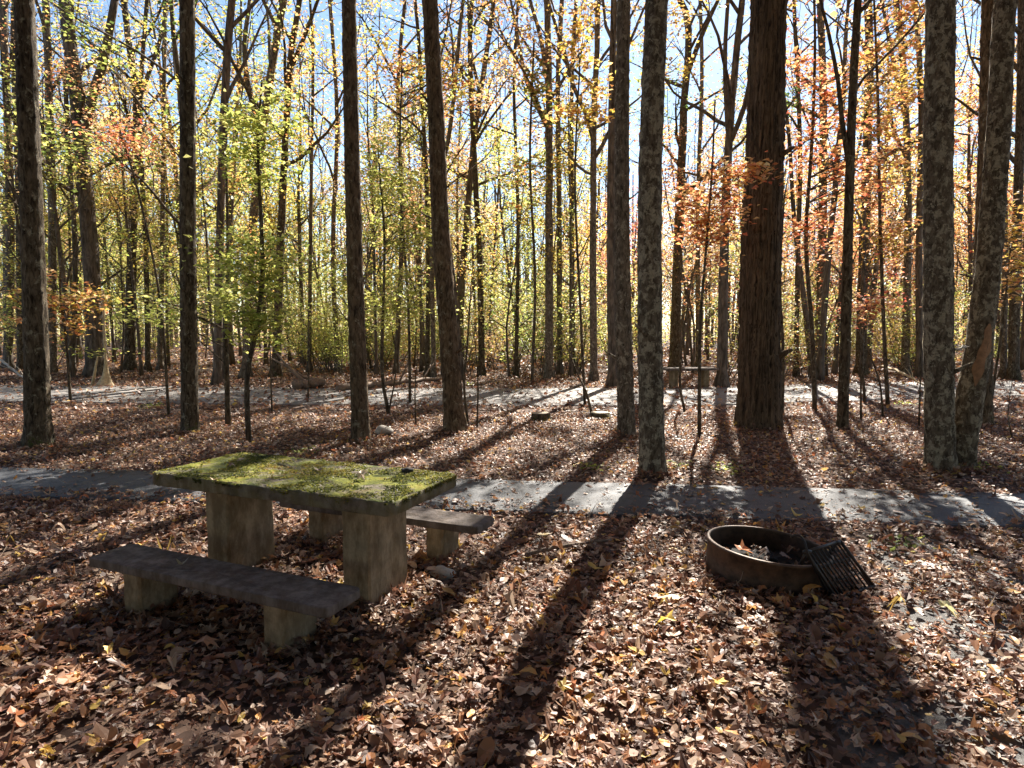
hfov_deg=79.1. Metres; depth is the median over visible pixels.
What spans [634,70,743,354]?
tree
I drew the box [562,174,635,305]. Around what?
tree
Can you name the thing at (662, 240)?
tree
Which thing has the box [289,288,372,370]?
shrub
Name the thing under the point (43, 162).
tree
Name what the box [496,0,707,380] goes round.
tree
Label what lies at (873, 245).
tree
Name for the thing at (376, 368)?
tree
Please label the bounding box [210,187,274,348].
tree
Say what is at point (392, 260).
tree
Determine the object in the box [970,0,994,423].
tree
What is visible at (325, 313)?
shrub
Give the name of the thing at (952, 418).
twin stemmed tree
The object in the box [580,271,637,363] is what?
shrub
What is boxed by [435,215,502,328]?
tree
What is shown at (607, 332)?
shrub
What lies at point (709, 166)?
tree
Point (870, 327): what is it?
tree
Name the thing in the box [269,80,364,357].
tree
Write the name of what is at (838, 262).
tree
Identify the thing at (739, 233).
tree
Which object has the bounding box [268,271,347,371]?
shrub
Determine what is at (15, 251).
tree
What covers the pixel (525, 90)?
understory tree
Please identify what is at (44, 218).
tree
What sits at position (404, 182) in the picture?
tree
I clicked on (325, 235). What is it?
tree
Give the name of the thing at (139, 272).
tree
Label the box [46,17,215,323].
tree
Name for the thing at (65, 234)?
tree
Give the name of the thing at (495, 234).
tree
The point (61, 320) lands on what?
tree
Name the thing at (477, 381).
bare sapling
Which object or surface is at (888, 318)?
shrub
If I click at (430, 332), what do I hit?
shrub
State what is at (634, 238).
tree
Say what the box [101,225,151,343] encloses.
tree
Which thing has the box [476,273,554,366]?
shrub
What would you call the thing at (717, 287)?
tree
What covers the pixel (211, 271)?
tree
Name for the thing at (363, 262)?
tree
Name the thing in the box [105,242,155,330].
tree
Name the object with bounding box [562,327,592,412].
bare sapling
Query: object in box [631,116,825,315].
tree
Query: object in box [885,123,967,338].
tree
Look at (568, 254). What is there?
tree
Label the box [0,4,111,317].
tree
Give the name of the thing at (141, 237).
tree
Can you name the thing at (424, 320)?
shrub
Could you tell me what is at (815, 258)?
tree
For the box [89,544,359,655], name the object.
bench
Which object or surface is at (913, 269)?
tree
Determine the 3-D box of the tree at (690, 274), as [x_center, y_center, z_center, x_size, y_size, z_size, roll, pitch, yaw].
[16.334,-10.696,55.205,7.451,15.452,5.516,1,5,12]
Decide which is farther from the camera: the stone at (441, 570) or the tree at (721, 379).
the tree at (721, 379)
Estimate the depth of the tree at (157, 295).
60.52 m
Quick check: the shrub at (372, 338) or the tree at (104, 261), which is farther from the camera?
the tree at (104, 261)
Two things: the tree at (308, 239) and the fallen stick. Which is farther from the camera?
the tree at (308, 239)
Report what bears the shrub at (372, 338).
on the ground at (184, 730)
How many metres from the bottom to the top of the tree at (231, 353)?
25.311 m
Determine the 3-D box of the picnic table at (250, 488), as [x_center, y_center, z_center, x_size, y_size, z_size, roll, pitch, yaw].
[-1.432,1.020,4.288,1.996,0.858,0.824,2,5,23]
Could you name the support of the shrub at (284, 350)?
on the ground at (184, 730)
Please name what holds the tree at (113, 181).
on the ground at (184, 730)
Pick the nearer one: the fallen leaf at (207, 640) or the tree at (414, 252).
the fallen leaf at (207, 640)
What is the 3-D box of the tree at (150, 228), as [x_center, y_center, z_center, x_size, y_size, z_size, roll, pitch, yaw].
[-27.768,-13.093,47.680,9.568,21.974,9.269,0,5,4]
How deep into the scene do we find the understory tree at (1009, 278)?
13.34 m
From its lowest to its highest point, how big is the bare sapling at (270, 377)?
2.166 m
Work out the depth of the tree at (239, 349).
43.24 m
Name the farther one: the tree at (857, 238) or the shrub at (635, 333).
the tree at (857, 238)
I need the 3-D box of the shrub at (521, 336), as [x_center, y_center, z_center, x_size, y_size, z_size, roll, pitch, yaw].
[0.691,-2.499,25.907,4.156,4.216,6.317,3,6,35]
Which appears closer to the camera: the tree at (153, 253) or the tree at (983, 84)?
the tree at (983, 84)
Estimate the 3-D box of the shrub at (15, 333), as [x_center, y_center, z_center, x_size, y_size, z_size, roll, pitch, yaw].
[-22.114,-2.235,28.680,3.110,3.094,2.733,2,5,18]
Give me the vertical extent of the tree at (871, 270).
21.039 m
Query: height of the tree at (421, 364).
14.837 m
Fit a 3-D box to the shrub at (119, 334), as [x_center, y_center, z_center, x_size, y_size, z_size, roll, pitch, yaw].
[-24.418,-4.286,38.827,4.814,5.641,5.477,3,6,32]
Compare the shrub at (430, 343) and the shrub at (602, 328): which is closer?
the shrub at (430, 343)
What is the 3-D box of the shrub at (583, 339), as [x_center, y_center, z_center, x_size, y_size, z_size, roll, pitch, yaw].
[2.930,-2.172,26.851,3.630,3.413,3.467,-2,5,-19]
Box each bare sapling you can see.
[258,314,275,411]
[304,285,314,398]
[401,327,421,424]
[459,265,475,423]
[472,311,483,427]
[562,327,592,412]
[674,261,693,411]
[780,164,792,411]
[852,305,873,419]
[852,317,883,416]
[913,313,923,428]
[1004,355,1023,435]
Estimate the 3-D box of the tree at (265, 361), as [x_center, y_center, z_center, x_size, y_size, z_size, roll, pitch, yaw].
[-12.707,-8.541,30.956,7.149,15.544,7.404,-1,5,-12]
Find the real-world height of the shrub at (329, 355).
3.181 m
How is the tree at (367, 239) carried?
on the ground at (184, 730)
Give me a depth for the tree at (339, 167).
38.13 m
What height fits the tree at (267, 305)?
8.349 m
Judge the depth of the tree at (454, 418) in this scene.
10.34 m
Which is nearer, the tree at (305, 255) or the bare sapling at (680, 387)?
the bare sapling at (680, 387)
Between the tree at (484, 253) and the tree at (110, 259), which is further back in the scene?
the tree at (110, 259)
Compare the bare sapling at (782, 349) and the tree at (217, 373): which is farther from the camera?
the tree at (217, 373)
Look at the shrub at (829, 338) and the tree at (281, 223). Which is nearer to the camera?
the tree at (281, 223)
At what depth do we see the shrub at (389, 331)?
39.30 m
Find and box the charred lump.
[401,467,413,472]
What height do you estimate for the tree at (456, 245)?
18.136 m
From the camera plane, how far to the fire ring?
4.14 m
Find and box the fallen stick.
[524,530,611,556]
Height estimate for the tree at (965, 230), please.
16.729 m
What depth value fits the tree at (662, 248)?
40.32 m
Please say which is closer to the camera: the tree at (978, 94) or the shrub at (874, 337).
the tree at (978, 94)
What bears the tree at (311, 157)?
on the ground at (184, 730)
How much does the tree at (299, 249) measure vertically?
17.064 m
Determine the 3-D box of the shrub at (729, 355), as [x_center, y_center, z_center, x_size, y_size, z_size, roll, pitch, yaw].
[8.395,-1.970,22.405,4.250,3.743,4.450,0,5,-5]
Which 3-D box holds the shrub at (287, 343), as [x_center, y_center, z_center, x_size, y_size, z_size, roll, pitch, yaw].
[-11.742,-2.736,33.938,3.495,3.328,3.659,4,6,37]
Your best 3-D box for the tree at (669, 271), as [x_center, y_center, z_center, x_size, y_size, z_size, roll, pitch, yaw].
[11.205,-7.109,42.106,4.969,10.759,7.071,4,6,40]
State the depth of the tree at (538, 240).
45.85 m
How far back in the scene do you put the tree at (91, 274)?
23.01 m
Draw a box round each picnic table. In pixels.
[153,451,456,606]
[663,367,718,387]
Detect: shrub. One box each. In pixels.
[0,277,111,366]
[0,307,63,354]
[104,274,157,357]
[124,302,179,365]
[267,299,297,357]
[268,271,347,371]
[268,281,331,367]
[273,287,332,356]
[273,291,331,360]
[282,282,346,359]
[282,316,325,361]
[283,299,370,372]
[287,288,366,373]
[288,290,346,338]
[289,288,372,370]
[295,276,369,364]
[295,286,387,364]
[319,285,415,369]
[337,298,419,368]
[364,286,425,367]
[366,278,436,365]
[366,290,418,357]
[380,319,430,365]
[384,306,417,356]
[396,292,477,361]
[397,263,505,375]
[403,294,504,360]
[403,311,439,363]
[405,285,465,357]
[406,299,439,360]
[464,267,523,358]
[464,274,519,361]
[464,291,527,369]
[464,316,512,364]
[472,270,576,373]
[475,256,606,376]
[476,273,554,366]
[476,297,531,361]
[488,309,541,360]
[492,310,565,364]
[497,308,536,356]
[519,294,577,350]
[524,286,602,370]
[536,286,607,374]
[542,316,600,366]
[554,280,605,360]
[555,301,607,368]
[556,296,606,358]
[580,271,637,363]
[586,299,636,351]
[586,301,636,346]
[598,240,682,369]
[690,289,827,378]
[714,261,841,374]
[729,285,840,377]
[738,275,802,344]
[782,279,853,363]
[782,283,815,360]
[783,262,889,356]
[784,308,855,360]
[790,298,836,360]
[828,313,874,359]
[836,278,914,354]
[850,310,891,359]
[852,281,971,373]
[852,289,913,366]
[854,260,1023,372]
[867,276,959,370]
[873,284,913,348]
[877,269,1000,361]
[878,318,915,364]
[885,277,967,344]
[885,298,969,358]
[993,319,1020,360]
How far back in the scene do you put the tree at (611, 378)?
19.32 m
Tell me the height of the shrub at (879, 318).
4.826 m
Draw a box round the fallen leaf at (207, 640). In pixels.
[196,635,219,647]
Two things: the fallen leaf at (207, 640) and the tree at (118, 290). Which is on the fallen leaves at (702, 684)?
the fallen leaf at (207, 640)
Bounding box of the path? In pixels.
[0,467,1023,529]
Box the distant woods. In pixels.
[0,73,1023,349]
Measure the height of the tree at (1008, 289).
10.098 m
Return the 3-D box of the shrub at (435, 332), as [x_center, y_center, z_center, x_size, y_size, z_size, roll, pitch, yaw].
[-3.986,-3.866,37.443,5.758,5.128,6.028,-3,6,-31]
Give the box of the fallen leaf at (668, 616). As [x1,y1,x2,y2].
[655,610,676,624]
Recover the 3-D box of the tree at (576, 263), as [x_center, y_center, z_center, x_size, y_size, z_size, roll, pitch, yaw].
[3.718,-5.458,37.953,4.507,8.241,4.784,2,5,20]
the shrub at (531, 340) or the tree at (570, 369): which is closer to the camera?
the tree at (570, 369)
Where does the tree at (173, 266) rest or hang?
on the ground at (184, 730)
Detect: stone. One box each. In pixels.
[375,425,393,434]
[430,565,455,579]
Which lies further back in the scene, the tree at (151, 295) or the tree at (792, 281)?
the tree at (151, 295)
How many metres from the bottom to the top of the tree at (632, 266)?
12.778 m
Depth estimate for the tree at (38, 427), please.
8.98 m
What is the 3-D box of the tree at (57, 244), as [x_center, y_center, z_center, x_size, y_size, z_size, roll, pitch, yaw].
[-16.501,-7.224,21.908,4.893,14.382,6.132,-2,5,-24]
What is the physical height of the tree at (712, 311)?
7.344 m
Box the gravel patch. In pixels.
[822,537,1023,767]
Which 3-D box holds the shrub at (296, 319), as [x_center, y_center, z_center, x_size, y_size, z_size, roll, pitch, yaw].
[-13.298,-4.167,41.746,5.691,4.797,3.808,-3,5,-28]
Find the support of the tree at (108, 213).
on the ground at (184, 730)
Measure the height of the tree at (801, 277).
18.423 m
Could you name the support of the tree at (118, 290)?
on the ground at (184, 730)
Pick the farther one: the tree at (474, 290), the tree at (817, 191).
the tree at (817, 191)
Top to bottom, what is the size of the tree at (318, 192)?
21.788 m
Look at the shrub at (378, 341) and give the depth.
29.45 m
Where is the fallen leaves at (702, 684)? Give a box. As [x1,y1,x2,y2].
[0,346,1023,767]
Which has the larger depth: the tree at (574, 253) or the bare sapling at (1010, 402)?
the tree at (574, 253)
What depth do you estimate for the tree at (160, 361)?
26.79 m
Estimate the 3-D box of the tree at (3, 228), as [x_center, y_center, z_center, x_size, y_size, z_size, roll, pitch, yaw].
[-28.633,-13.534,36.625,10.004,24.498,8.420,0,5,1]
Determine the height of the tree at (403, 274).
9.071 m
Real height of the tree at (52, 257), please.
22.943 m
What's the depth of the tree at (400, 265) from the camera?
24.62 m
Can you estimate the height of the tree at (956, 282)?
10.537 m
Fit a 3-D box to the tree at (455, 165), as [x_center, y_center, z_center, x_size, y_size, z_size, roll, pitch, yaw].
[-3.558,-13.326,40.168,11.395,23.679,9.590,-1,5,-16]
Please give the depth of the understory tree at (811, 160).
13.14 m
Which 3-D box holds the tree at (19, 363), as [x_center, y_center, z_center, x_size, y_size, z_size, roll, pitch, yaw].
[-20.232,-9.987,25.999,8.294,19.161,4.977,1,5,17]
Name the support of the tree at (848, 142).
on the ground at (184, 730)
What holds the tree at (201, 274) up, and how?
on the ground at (184, 730)
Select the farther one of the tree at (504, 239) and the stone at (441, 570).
the tree at (504, 239)
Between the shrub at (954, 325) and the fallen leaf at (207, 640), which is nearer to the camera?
the fallen leaf at (207, 640)
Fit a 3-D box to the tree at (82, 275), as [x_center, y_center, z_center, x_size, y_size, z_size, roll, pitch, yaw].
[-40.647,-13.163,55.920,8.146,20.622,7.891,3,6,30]
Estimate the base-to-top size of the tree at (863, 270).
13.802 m
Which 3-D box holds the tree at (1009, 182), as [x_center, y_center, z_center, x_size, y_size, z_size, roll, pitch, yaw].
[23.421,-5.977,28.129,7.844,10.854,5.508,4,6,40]
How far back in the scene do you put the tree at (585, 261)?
33.28 m
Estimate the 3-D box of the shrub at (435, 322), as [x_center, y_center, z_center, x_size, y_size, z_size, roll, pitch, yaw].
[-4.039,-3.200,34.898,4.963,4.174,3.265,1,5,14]
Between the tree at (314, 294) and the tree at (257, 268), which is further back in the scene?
the tree at (257, 268)
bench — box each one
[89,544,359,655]
[279,502,493,563]
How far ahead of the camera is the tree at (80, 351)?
35.60 m
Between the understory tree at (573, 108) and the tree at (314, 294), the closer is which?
the understory tree at (573, 108)
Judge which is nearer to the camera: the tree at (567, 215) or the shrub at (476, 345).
the tree at (567, 215)
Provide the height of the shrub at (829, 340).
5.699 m
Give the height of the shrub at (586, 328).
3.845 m
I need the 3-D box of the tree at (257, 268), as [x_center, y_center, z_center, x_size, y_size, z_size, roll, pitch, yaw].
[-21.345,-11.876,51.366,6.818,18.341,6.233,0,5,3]
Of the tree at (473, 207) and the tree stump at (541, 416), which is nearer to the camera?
the tree stump at (541, 416)
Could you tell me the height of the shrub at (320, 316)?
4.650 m
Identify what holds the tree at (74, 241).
on the ground at (184, 730)
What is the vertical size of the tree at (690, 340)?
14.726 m
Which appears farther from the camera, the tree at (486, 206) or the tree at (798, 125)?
the tree at (486, 206)
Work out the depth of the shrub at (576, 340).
28.88 m
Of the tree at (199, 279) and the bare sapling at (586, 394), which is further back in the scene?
the tree at (199, 279)
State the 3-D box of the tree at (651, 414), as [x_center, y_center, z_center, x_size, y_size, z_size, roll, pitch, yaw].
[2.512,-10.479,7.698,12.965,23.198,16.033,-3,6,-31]
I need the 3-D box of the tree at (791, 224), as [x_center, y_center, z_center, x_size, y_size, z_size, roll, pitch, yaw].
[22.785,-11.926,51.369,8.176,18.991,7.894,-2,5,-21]
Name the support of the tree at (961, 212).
on the ground at (184, 730)
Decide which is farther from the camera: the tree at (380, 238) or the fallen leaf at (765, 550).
the tree at (380, 238)
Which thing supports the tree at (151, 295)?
on the ground at (184, 730)
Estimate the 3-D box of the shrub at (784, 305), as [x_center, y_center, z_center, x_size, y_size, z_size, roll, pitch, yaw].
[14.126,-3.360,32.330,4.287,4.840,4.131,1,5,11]
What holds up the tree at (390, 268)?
on the ground at (184, 730)
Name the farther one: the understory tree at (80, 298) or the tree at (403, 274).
the tree at (403, 274)
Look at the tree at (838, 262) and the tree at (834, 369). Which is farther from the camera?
the tree at (838, 262)
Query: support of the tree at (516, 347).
on the ground at (184, 730)
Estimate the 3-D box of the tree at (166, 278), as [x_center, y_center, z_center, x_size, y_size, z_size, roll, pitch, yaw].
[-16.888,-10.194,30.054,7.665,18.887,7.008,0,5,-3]
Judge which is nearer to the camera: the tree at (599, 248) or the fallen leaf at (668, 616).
the fallen leaf at (668, 616)
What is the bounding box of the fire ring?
[705,525,875,597]
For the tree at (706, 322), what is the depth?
47.93 m
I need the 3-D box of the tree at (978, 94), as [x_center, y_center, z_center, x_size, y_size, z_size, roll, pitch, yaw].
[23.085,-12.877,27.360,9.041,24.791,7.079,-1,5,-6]
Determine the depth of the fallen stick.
4.81 m
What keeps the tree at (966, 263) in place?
on the ground at (184, 730)
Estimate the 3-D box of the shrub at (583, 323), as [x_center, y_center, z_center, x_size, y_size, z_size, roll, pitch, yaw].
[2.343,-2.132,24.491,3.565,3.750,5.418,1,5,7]
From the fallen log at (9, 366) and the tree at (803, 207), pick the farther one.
the tree at (803, 207)
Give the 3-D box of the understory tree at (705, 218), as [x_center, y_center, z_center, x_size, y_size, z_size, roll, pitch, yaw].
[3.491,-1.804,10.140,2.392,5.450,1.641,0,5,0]
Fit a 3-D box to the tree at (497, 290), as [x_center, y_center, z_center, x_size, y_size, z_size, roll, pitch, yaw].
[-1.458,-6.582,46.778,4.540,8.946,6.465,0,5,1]
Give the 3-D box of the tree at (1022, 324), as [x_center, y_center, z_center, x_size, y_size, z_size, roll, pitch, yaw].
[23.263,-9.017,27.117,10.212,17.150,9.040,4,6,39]
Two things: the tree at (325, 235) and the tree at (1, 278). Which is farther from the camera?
the tree at (1, 278)
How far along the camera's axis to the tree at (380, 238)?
29.03 m
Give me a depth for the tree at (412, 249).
55.05 m
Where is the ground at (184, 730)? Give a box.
[0,334,1023,767]
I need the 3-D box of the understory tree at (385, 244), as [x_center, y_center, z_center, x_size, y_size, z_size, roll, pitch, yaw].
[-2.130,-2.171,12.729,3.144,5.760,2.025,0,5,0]
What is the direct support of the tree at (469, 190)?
on the ground at (184, 730)
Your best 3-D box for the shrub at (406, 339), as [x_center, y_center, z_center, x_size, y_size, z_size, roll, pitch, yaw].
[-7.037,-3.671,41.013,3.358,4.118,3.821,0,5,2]
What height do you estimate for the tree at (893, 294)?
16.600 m
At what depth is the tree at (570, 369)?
23.64 m
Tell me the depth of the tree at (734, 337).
50.91 m
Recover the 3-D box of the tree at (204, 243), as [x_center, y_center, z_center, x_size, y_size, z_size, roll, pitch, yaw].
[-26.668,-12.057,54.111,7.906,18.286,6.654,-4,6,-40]
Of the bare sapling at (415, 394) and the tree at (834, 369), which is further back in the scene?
the tree at (834, 369)
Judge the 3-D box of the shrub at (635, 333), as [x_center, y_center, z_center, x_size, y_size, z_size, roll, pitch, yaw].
[5.590,-3.379,28.098,3.815,5.596,5.702,1,5,7]
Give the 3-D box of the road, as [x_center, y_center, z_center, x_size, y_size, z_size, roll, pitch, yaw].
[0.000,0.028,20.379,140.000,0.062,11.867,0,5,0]
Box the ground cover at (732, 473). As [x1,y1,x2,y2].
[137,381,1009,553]
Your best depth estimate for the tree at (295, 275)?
51.65 m
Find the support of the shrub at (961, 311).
on the ground at (184, 730)
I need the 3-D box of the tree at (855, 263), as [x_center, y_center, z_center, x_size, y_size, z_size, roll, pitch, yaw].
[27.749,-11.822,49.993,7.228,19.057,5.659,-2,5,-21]
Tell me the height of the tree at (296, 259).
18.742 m
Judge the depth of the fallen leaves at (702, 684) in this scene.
3.75 m
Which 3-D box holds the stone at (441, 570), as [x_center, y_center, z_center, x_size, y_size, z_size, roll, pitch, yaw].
[-0.487,1.333,4.353,0.191,0.106,0.153,0,5,0]
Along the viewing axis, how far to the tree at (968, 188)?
28.62 m
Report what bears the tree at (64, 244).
on the ground at (184, 730)
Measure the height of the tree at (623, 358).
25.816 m
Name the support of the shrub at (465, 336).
on the ground at (184, 730)
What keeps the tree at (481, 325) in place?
on the ground at (184, 730)
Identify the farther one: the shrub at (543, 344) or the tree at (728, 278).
the tree at (728, 278)
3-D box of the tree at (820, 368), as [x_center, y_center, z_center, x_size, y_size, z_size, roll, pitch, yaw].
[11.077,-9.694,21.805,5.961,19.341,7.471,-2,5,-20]
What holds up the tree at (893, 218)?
on the ground at (184, 730)
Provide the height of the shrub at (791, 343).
4.563 m
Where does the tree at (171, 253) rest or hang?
on the ground at (184, 730)
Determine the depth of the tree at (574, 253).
34.25 m
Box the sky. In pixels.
[0,0,1023,333]
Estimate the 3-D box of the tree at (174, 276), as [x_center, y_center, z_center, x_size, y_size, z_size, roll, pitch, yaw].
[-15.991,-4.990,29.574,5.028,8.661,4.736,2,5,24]
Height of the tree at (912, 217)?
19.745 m
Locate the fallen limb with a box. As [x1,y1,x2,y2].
[879,365,923,385]
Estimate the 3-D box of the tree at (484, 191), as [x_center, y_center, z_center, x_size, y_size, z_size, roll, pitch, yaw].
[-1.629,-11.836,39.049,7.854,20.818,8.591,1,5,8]
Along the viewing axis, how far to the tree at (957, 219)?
52.66 m
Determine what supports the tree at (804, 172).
on the ground at (184, 730)
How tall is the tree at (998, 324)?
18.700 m
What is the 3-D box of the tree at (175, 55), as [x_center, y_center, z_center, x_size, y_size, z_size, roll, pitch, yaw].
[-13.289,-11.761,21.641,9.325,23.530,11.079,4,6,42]
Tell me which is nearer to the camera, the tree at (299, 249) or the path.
the path
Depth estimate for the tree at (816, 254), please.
58.19 m
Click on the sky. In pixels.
(712, 42)
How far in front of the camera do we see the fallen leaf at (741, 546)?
4.55 m
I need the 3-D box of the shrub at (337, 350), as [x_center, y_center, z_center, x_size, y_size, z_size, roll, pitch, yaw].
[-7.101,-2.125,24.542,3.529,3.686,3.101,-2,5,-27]
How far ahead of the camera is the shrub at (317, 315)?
33.69 m
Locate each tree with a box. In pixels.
[0,0,96,367]
[0,0,112,369]
[0,0,122,377]
[0,0,134,371]
[0,0,175,376]
[0,0,178,372]
[0,0,279,374]
[0,1,87,264]
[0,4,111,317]
[0,4,118,239]
[0,5,124,311]
[0,8,118,359]
[0,22,128,302]
[0,108,113,273]
[0,149,79,330]
[0,189,82,318]
[0,233,16,355]
[0,243,62,336]
[0,250,130,399]
[2,5,214,286]
[2,132,79,270]
[13,0,55,449]
[15,158,115,338]
[36,0,235,369]
[38,0,292,371]
[39,0,214,363]
[41,61,136,351]
[42,0,245,369]
[42,1,199,375]
[43,98,120,321]
[44,130,123,284]
[44,144,174,372]
[45,179,141,314]
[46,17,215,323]
[46,184,82,350]
[46,210,141,364]
[47,106,126,353]
[54,0,239,269]
[57,106,169,416]
[58,0,249,250]
[58,290,138,385]
[61,73,318,343]
[62,157,137,291]
[63,124,155,350]
[66,72,177,289]
[77,157,169,288]
[83,185,206,357]
[84,0,237,366]
[97,167,142,348]
[99,124,197,353]
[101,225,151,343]
[103,0,378,365]
[105,100,203,350]
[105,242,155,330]
[109,155,256,425]
[115,172,211,302]
[115,271,164,354]
[118,187,174,348]
[121,192,178,349]
[126,0,315,378]
[132,162,248,312]
[137,189,240,320]
[138,0,287,377]
[139,132,211,296]
[147,1,330,361]
[152,0,280,266]
[152,168,215,291]
[155,12,320,355]
[164,74,332,442]
[165,55,329,364]
[168,0,402,376]
[169,215,242,319]
[170,143,246,284]
[171,220,224,300]
[175,0,200,432]
[177,264,214,358]
[195,0,358,384]
[198,55,326,314]
[208,0,384,372]
[210,132,290,349]
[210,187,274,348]
[212,22,388,364]
[233,218,306,353]
[236,0,385,371]
[238,92,319,346]
[252,40,369,313]
[257,192,326,340]
[263,99,343,356]
[265,91,343,354]
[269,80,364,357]
[269,208,322,349]
[273,0,536,375]
[287,153,342,318]
[291,268,331,321]
[302,1,430,357]
[305,169,432,333]
[305,217,342,305]
[307,0,429,374]
[307,165,424,314]
[312,0,500,373]
[315,221,387,330]
[319,33,424,356]
[320,186,410,368]
[321,12,496,371]
[331,128,477,413]
[337,0,525,379]
[337,175,454,366]
[342,0,370,443]
[344,59,457,354]
[361,46,509,365]
[362,0,683,376]
[362,147,425,299]
[364,120,423,340]
[367,231,425,319]
[368,3,540,297]
[368,212,412,340]
[372,29,505,402]
[375,1,536,276]
[376,0,586,371]
[381,145,425,351]
[385,0,524,374]
[390,0,599,375]
[406,0,526,377]
[409,204,475,284]
[416,94,508,263]
[420,0,470,433]
[422,23,544,267]
[422,202,476,300]
[423,122,500,267]
[434,198,500,308]
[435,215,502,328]
[446,0,600,367]
[446,97,511,363]
[447,0,644,373]
[451,5,553,367]
[451,118,525,332]
[452,0,643,374]
[453,219,525,340]
[455,126,598,376]
[456,105,543,328]
[467,192,544,363]
[469,172,522,296]
[469,242,515,353]
[471,0,635,378]
[480,40,564,380]
[485,142,540,354]
[485,144,542,323]
[492,112,606,315]
[493,96,578,353]
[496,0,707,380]
[511,36,635,375]
[519,253,566,362]
[521,142,636,371]
[522,259,576,345]
[527,192,633,357]
[530,198,598,350]
[531,0,615,404]
[536,49,637,361]
[536,177,606,347]
[539,169,605,347]
[553,224,606,328]
[555,139,603,327]
[556,0,677,386]
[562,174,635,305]
[563,225,605,318]
[581,233,636,321]
[583,0,749,366]
[583,174,683,350]
[584,159,634,351]
[598,154,694,356]
[598,178,637,297]
[601,0,820,371]
[606,0,637,438]
[629,119,789,373]
[630,0,802,386]
[630,80,787,365]
[630,173,687,295]
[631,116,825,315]
[633,180,691,301]
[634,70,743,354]
[635,0,668,474]
[636,34,735,366]
[662,100,799,436]
[662,110,740,352]
[662,181,738,348]
[662,188,720,362]
[662,204,715,313]
[671,99,740,359]
[683,128,743,348]
[684,0,924,376]
[684,119,739,295]
[692,233,740,360]
[694,223,739,306]
[699,0,906,376]
[700,186,742,315]
[701,99,857,282]
[703,4,862,267]
[705,0,957,380]
[708,39,857,261]
[712,125,829,269]
[716,145,803,293]
[721,0,960,430]
[722,0,979,375]
[730,91,795,352]
[732,0,794,431]
[738,120,840,353]
[739,135,833,286]
[781,224,813,348]
[781,233,833,335]
[782,0,922,410]
[782,95,857,295]
[782,179,857,303]
[782,242,816,345]
[783,184,840,312]
[784,45,894,336]
[785,0,1015,375]
[785,163,909,375]
[786,24,923,373]
[787,0,978,376]
[802,3,978,369]
[804,0,922,376]
[804,170,911,301]
[808,136,901,290]
[810,143,917,315]
[813,186,902,357]
[815,142,901,350]
[816,69,955,301]
[827,116,915,351]
[830,280,920,402]
[831,0,978,373]
[831,185,961,338]
[833,105,917,333]
[845,0,966,404]
[847,0,1012,360]
[853,208,959,326]
[853,259,897,354]
[855,114,964,336]
[865,0,1023,380]
[883,116,967,321]
[885,63,914,321]
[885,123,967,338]
[892,234,958,325]
[893,64,1023,358]
[893,156,971,276]
[894,5,1023,314]
[895,190,1009,349]
[899,13,1023,371]
[901,137,967,290]
[911,174,1008,360]
[921,0,1017,472]
[953,71,1021,272]
[953,126,974,288]
[954,1,1023,231]
[954,63,1014,274]
[954,108,975,295]
[954,124,1013,287]
[956,0,1016,379]
[956,172,1023,325]
[958,174,974,334]
[960,230,1023,325]
[962,173,1023,394]
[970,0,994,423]
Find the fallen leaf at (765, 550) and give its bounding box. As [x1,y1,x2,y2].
[757,546,769,556]
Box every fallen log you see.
[0,358,22,377]
[272,348,325,389]
[335,362,441,390]
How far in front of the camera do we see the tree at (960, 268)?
30.57 m
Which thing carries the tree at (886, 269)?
on the ground at (184, 730)
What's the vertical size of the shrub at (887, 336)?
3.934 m
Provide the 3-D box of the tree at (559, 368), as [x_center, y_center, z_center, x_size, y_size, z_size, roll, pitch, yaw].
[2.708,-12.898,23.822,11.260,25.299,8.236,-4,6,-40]
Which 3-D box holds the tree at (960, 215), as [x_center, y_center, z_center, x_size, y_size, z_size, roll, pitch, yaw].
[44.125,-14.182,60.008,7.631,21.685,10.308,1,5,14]
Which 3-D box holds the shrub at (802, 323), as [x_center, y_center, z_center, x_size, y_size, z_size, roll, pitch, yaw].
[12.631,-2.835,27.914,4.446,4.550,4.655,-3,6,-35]
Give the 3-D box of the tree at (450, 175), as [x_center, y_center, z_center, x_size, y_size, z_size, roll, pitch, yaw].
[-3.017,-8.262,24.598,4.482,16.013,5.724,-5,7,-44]
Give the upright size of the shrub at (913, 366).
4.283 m
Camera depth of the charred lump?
4.25 m
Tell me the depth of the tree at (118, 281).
60.55 m
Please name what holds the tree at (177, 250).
on the ground at (184, 730)
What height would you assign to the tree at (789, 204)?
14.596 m
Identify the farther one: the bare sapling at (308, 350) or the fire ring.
the bare sapling at (308, 350)
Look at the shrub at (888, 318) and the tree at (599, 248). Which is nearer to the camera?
the shrub at (888, 318)
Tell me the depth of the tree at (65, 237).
52.55 m
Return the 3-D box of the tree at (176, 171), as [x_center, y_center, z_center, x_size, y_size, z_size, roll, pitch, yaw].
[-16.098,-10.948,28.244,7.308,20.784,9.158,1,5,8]
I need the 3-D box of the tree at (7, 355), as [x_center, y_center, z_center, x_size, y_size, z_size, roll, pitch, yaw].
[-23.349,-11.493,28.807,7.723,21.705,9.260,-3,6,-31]
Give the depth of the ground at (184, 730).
3.81 m
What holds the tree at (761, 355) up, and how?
on the ground at (184, 730)
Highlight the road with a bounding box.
[0,381,1023,406]
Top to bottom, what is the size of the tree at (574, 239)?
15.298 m
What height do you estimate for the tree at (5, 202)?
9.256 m
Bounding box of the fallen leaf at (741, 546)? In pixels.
[734,540,751,552]
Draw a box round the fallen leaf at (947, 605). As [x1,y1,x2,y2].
[938,600,957,619]
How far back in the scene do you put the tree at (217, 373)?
20.05 m
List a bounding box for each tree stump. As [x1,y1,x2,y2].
[530,412,551,421]
[590,411,610,419]
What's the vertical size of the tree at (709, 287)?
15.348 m

